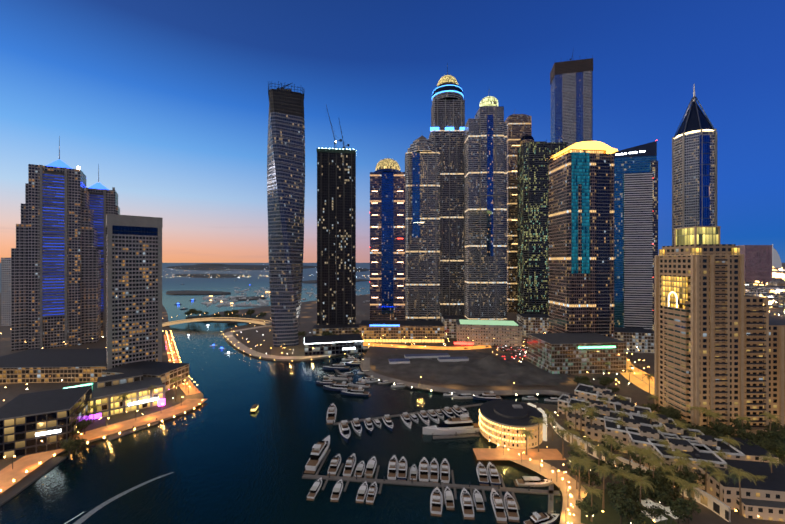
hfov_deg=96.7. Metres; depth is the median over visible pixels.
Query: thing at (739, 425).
tree
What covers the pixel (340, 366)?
yacht
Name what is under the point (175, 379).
palm
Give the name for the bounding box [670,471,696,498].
tree
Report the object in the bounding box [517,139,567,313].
green tower
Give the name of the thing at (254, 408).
water taxi
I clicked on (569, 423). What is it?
palm
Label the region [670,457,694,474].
palm
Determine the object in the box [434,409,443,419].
yacht
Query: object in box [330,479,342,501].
yacht
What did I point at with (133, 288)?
hotel slab
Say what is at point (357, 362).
yacht
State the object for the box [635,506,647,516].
tree
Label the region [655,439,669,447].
palm
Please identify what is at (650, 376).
palm
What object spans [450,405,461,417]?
yacht
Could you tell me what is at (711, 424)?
tree
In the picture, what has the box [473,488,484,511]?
yacht
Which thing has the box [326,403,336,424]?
yacht
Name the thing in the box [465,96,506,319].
skyscraper
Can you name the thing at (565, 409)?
palm
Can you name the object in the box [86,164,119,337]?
twin tower
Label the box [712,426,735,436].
tree
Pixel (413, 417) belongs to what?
yacht
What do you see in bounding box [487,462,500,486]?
yacht
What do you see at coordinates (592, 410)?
palm
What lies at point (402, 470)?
yacht
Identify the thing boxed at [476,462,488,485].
yacht
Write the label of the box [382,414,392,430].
yacht
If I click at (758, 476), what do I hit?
palm
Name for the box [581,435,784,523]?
garden ground
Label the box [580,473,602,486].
tree
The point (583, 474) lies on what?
tree
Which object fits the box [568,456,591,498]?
palm
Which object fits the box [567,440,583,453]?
palm
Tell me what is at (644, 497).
tree
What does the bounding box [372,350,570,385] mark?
sand ground
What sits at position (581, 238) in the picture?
skyscraper
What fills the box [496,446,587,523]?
promenade
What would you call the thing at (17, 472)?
promenade
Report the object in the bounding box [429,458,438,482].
yacht
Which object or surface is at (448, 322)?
white podium
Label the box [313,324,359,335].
building
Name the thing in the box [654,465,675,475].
palm
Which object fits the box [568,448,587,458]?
tree
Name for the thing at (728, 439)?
palm
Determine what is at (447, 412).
yacht
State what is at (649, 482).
tree
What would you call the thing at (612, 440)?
palm
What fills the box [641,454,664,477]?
palm
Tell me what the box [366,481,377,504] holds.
yacht
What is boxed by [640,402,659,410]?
tree
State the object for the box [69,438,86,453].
tree
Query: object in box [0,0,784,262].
sky
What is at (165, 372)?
hotel podium
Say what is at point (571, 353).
building
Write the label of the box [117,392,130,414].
palm
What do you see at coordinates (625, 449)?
palm
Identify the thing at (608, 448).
tree
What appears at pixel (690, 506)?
tree
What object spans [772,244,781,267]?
sail hotel
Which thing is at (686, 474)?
tree
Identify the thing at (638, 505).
tree
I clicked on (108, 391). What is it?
mall frontage
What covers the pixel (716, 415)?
palm
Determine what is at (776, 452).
tree
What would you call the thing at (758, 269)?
city
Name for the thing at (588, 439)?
palm
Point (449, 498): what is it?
yacht
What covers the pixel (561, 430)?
palm
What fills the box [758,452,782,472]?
palm
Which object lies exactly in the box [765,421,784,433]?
tree
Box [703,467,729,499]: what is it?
palm
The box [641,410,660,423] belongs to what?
palm
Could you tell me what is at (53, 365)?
podium
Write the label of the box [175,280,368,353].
tenders
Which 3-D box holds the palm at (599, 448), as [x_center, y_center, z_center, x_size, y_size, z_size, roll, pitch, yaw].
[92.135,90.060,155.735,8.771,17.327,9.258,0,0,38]
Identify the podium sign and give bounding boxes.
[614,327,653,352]
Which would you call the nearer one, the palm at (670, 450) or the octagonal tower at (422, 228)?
the palm at (670, 450)
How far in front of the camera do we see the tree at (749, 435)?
184.71 m
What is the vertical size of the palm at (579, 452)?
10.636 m
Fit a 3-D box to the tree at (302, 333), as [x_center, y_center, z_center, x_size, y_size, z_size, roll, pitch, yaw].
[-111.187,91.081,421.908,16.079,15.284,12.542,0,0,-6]
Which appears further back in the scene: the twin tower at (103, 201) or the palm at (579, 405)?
the twin tower at (103, 201)
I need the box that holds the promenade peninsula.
[224,325,368,358]
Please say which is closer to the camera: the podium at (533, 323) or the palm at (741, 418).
the palm at (741, 418)
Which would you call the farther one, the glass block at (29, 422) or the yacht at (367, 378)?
the yacht at (367, 378)
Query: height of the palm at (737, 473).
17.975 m
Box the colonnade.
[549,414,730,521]
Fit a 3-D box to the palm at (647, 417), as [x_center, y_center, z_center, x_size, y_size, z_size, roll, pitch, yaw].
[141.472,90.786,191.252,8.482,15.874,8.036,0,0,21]
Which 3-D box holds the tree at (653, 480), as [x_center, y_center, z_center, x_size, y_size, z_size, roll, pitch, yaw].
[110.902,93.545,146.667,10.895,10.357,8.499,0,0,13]
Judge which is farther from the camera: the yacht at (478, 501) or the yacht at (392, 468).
the yacht at (392, 468)
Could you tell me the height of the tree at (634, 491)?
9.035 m
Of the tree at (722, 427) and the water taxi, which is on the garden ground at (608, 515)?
the tree at (722, 427)
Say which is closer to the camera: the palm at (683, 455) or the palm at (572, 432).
the palm at (683, 455)
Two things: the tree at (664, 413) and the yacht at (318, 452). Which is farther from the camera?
the tree at (664, 413)
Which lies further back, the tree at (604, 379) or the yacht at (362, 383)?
the yacht at (362, 383)
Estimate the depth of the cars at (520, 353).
389.17 m
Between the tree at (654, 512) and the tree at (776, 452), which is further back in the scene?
the tree at (776, 452)
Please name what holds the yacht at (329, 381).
on the sea water
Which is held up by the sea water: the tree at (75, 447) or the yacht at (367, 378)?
the yacht at (367, 378)
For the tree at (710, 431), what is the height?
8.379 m
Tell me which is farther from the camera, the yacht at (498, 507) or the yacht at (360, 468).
the yacht at (360, 468)
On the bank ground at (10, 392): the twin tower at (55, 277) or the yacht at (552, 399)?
the twin tower at (55, 277)
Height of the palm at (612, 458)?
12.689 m
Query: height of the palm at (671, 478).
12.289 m
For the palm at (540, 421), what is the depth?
181.09 m
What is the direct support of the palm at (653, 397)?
on the garden ground at (608, 515)
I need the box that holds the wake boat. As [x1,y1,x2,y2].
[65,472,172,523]
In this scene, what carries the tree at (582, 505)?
on the garden ground at (608, 515)
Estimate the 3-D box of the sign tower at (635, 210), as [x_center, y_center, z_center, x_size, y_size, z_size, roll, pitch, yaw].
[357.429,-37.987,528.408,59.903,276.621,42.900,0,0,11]
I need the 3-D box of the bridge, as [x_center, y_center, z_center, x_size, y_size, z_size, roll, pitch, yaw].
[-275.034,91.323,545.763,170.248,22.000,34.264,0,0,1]
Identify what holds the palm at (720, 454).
on the garden path
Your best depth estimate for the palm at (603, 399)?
219.88 m
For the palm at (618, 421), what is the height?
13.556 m
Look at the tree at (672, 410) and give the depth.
211.53 m
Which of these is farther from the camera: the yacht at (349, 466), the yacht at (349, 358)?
the yacht at (349, 358)
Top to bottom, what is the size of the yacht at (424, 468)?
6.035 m
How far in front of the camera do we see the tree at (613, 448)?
172.73 m
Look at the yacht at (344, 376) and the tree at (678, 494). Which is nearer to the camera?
the tree at (678, 494)
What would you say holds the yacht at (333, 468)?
on the sea water
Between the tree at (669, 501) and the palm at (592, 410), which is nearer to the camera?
the tree at (669, 501)
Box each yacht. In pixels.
[304,435,329,473]
[306,476,321,500]
[316,378,336,384]
[323,361,350,369]
[323,381,352,390]
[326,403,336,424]
[327,454,340,475]
[330,373,352,379]
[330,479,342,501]
[339,420,350,442]
[341,386,370,396]
[342,356,356,360]
[343,453,355,476]
[346,359,360,364]
[348,380,370,387]
[351,418,361,435]
[354,460,364,477]
[356,481,367,502]
[358,375,378,381]
[364,418,372,432]
[364,456,376,477]
[366,378,381,382]
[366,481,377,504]
[373,419,380,428]
[378,380,390,383]
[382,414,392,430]
[387,455,397,479]
[391,383,404,386]
[397,456,406,480]
[400,412,411,428]
[408,414,417,422]
[410,463,417,480]
[417,410,429,425]
[419,457,429,481]
[423,414,480,434]
[425,409,439,423]
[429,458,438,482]
[430,487,442,516]
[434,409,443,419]
[440,458,449,483]
[441,407,455,418]
[443,391,457,395]
[444,486,453,509]
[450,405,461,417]
[453,393,472,398]
[459,407,468,414]
[460,487,474,519]
[472,391,501,399]
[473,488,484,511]
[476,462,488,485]
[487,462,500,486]
[490,488,506,523]
[504,491,519,522]
[513,476,552,486]
[522,396,537,399]
[523,511,558,523]
[544,397,557,401]
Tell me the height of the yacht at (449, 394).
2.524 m
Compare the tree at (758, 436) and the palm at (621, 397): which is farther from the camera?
the palm at (621, 397)
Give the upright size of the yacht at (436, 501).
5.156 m
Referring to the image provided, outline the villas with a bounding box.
[558,383,784,521]
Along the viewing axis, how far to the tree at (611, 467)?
157.06 m
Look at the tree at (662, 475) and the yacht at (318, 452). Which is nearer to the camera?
the tree at (662, 475)
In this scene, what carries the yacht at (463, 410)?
on the sea water
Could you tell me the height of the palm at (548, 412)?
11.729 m
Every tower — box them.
[1,258,10,325]
[11,136,100,350]
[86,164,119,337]
[267,81,304,346]
[317,106,355,324]
[369,158,404,319]
[405,136,439,319]
[428,63,464,315]
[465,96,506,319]
[504,114,533,311]
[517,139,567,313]
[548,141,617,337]
[550,48,592,146]
[611,140,657,329]
[672,84,716,245]
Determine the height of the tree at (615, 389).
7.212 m
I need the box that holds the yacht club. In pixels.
[473,400,565,459]
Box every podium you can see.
[0,349,106,382]
[101,361,189,391]
[359,320,444,342]
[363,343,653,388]
[441,315,465,337]
[516,313,548,335]
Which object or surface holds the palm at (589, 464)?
on the garden ground at (608, 515)
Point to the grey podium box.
(486, 332)
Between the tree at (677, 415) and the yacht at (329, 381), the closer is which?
the tree at (677, 415)
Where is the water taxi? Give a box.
[250,404,258,412]
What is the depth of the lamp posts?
279.05 m
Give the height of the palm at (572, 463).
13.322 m
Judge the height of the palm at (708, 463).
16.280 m
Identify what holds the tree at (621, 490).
on the garden ground at (608, 515)
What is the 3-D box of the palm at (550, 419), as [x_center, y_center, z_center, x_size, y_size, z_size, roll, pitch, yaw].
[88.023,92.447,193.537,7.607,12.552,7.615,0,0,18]
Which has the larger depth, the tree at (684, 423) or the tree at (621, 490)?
the tree at (684, 423)
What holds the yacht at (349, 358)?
on the sea water
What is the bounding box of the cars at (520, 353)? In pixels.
[491,341,526,358]
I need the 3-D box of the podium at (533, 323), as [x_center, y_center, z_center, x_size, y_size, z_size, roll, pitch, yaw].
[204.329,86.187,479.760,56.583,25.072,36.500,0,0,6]
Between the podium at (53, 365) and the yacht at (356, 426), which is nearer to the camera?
the yacht at (356, 426)
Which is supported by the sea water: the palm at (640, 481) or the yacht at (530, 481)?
the yacht at (530, 481)
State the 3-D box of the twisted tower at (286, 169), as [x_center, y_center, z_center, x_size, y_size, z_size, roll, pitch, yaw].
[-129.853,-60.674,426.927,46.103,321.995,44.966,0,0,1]
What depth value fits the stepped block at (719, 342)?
201.96 m
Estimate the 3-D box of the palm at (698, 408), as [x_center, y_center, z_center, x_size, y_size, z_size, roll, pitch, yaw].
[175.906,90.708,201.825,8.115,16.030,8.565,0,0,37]
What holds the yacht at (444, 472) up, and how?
on the sea water
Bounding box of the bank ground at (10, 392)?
[0,293,203,470]
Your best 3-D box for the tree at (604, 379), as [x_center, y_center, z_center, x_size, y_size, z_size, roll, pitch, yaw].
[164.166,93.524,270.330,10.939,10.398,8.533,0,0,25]
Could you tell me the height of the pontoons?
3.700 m
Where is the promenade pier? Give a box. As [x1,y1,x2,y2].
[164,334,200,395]
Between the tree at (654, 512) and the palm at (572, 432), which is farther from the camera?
the palm at (572, 432)
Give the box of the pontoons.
[0,354,560,515]
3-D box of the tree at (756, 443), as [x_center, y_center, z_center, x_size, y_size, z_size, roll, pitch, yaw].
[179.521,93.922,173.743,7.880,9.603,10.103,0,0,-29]
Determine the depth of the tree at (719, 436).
179.08 m
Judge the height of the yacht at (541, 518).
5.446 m
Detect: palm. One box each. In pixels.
[86,404,100,422]
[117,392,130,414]
[168,375,181,400]
[519,428,534,454]
[529,416,548,451]
[545,409,553,430]
[547,416,557,440]
[553,428,571,458]
[559,406,570,423]
[562,419,575,446]
[565,427,579,456]
[567,403,582,431]
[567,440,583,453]
[567,454,578,488]
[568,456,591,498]
[572,401,587,433]
[575,448,589,456]
[578,454,597,494]
[579,433,595,454]
[582,485,603,521]
[583,411,595,424]
[584,406,600,425]
[589,442,608,477]
[592,463,615,508]
[596,397,609,404]
[600,433,620,451]
[605,450,624,480]
[613,418,626,424]
[613,467,632,494]
[615,395,628,400]
[615,411,627,417]
[618,442,636,464]
[626,474,655,502]
[628,445,653,484]
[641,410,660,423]
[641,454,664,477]
[642,413,659,422]
[642,445,660,468]
[643,374,653,393]
[646,394,659,402]
[647,454,666,467]
[654,425,668,432]
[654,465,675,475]
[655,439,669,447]
[664,446,679,454]
[665,473,686,500]
[669,419,691,432]
[669,448,693,471]
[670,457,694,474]
[675,478,704,516]
[686,432,703,438]
[688,406,703,412]
[694,459,719,491]
[699,407,718,427]
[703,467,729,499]
[704,412,722,430]
[713,450,728,460]
[719,435,740,447]
[721,464,755,515]
[732,414,753,426]
[747,473,767,481]
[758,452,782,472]
[759,411,781,429]
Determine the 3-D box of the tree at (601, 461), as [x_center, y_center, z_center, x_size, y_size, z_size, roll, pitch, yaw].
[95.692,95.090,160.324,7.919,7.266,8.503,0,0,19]
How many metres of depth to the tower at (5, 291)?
541.62 m
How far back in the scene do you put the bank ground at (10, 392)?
268.04 m
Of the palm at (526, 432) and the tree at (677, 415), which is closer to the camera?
the palm at (526, 432)
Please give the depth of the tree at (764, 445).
174.93 m
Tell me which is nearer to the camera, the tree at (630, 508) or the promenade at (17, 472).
the tree at (630, 508)
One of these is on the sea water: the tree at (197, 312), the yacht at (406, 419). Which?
the yacht at (406, 419)
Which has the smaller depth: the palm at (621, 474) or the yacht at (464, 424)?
the palm at (621, 474)
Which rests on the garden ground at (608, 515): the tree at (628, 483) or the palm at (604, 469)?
the palm at (604, 469)
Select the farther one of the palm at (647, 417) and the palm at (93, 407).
the palm at (93, 407)
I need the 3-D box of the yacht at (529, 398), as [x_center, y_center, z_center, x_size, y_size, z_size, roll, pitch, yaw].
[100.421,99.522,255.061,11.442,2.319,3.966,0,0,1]
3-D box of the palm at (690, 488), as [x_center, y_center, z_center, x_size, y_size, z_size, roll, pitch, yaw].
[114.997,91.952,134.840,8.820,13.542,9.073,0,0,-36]
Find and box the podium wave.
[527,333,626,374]
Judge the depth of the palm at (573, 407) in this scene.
202.83 m
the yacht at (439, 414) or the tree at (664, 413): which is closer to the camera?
the tree at (664, 413)
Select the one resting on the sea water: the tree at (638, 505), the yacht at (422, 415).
the yacht at (422, 415)
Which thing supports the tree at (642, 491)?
on the garden ground at (608, 515)
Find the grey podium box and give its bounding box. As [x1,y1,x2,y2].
[454,320,521,346]
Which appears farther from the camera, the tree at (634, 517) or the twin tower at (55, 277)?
the twin tower at (55, 277)
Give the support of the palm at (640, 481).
on the garden ground at (608, 515)
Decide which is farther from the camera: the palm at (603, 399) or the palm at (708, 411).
the palm at (603, 399)
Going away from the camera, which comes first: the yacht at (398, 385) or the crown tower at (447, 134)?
the yacht at (398, 385)
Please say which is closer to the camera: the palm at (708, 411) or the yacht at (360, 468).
the yacht at (360, 468)
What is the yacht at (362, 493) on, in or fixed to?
on the sea water
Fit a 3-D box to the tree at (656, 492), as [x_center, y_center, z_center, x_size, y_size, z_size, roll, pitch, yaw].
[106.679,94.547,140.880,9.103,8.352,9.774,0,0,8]
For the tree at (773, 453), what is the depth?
169.93 m
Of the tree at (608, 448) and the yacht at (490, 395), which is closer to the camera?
the tree at (608, 448)
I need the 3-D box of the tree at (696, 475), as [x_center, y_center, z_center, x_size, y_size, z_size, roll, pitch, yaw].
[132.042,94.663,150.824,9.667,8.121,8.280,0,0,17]
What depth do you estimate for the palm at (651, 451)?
151.98 m
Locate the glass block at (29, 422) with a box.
[0,385,92,459]
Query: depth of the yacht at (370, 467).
166.40 m
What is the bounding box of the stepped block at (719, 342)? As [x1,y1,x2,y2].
[644,226,784,434]
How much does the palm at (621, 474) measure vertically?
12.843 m
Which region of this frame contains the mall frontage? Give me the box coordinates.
[63,370,164,419]
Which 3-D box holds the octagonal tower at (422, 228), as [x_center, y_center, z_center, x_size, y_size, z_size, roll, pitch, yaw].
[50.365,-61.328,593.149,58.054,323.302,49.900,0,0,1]
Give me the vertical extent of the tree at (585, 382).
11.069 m
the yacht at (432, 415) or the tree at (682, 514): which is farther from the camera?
the yacht at (432, 415)
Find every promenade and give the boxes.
[0,399,206,493]
[360,358,569,394]
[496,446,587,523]
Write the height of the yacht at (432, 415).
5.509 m
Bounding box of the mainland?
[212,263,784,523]
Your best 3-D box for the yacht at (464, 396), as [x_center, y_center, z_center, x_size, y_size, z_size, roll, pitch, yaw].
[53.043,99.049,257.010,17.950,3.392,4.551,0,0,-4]
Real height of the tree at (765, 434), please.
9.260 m
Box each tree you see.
[59,436,81,459]
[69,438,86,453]
[77,418,92,433]
[193,310,202,315]
[298,331,306,338]
[567,464,592,488]
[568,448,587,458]
[575,496,597,519]
[576,376,587,380]
[578,380,593,385]
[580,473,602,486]
[592,458,606,472]
[597,376,611,384]
[597,444,612,459]
[600,436,622,452]
[602,462,620,479]
[605,482,628,497]
[607,387,618,392]
[608,491,635,523]
[614,462,642,480]
[616,480,641,500]
[616,500,645,523]
[618,496,644,519]
[624,479,639,488]
[626,484,648,499]
[627,450,648,465]
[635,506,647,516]
[639,474,658,498]
[639,488,654,502]
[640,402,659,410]
[640,469,670,486]
[643,505,669,523]
[645,467,678,485]
[646,484,670,501]
[653,492,677,507]
[654,481,674,495]
[655,409,676,417]
[658,404,680,413]
[662,479,681,492]
[662,486,688,505]
[663,462,690,489]
[664,409,680,418]
[667,504,692,523]
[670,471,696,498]
[674,418,695,428]
[675,497,700,523]
[682,468,708,483]
[697,426,717,435]
[708,420,726,427]
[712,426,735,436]
[713,424,733,435]
[714,433,736,444]
[729,418,751,430]
[734,428,755,439]
[741,438,766,449]
[753,439,772,446]
[754,434,771,440]
[755,437,781,443]
[756,429,776,438]
[763,447,778,457]
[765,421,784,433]
[767,446,782,455]
[768,429,784,442]
[771,440,784,463]
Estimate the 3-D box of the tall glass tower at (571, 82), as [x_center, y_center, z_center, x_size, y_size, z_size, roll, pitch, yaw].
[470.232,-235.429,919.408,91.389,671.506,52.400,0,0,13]
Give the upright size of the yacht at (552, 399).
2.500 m
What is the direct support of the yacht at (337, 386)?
on the sea water
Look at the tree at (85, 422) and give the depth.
199.52 m
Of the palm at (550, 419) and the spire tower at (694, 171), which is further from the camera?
the spire tower at (694, 171)
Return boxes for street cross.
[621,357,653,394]
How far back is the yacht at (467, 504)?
140.30 m
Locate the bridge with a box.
[162,314,271,326]
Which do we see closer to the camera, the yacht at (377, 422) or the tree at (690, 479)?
the tree at (690, 479)
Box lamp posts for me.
[12,324,648,522]
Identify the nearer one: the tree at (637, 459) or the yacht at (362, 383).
the tree at (637, 459)
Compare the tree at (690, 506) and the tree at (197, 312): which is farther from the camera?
the tree at (197, 312)
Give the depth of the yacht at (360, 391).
261.72 m
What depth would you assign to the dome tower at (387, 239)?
518.54 m
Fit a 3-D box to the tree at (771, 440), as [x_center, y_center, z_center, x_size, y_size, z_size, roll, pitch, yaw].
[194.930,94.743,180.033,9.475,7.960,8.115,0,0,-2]
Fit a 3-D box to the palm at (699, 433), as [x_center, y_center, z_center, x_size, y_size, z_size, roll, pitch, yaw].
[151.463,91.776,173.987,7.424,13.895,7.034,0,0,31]
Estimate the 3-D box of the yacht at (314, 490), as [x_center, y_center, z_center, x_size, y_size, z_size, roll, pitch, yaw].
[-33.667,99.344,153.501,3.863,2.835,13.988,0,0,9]
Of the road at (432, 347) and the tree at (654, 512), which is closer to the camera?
the tree at (654, 512)
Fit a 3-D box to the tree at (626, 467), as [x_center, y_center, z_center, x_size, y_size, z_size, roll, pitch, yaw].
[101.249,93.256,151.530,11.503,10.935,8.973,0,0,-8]
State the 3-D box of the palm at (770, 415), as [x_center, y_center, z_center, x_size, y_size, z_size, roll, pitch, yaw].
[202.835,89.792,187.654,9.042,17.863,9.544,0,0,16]
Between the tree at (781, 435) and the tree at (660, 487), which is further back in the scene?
the tree at (781, 435)
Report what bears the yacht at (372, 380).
on the sea water
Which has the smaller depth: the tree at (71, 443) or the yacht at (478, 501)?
the yacht at (478, 501)
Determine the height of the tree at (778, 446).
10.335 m
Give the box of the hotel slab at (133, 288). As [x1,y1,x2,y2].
[106,214,162,369]
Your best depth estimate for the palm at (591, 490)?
132.85 m
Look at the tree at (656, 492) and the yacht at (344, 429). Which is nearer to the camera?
the tree at (656, 492)
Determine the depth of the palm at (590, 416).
196.10 m
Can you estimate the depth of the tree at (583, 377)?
279.82 m
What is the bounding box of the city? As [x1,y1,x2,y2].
[736,245,784,307]
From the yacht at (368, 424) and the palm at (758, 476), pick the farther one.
the yacht at (368, 424)
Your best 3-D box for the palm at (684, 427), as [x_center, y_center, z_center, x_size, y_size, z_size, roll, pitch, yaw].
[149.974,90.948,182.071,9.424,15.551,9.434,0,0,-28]
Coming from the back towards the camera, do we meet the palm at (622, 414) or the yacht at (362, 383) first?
the yacht at (362, 383)
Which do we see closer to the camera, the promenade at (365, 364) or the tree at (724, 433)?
the tree at (724, 433)
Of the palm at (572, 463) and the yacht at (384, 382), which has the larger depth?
the yacht at (384, 382)
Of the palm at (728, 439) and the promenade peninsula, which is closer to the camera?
the palm at (728, 439)
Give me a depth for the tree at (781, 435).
181.66 m
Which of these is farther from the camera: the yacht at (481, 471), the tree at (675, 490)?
the yacht at (481, 471)
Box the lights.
[0,267,782,523]
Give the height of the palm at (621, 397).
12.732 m
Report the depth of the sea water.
183.74 m
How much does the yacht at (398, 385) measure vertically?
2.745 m
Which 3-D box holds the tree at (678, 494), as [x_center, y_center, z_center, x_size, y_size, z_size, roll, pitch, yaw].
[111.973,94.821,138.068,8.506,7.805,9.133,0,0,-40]
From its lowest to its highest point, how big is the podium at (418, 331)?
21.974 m
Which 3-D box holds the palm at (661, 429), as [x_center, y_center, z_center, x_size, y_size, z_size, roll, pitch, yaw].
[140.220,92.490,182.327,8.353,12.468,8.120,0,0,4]
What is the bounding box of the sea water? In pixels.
[0,263,562,523]

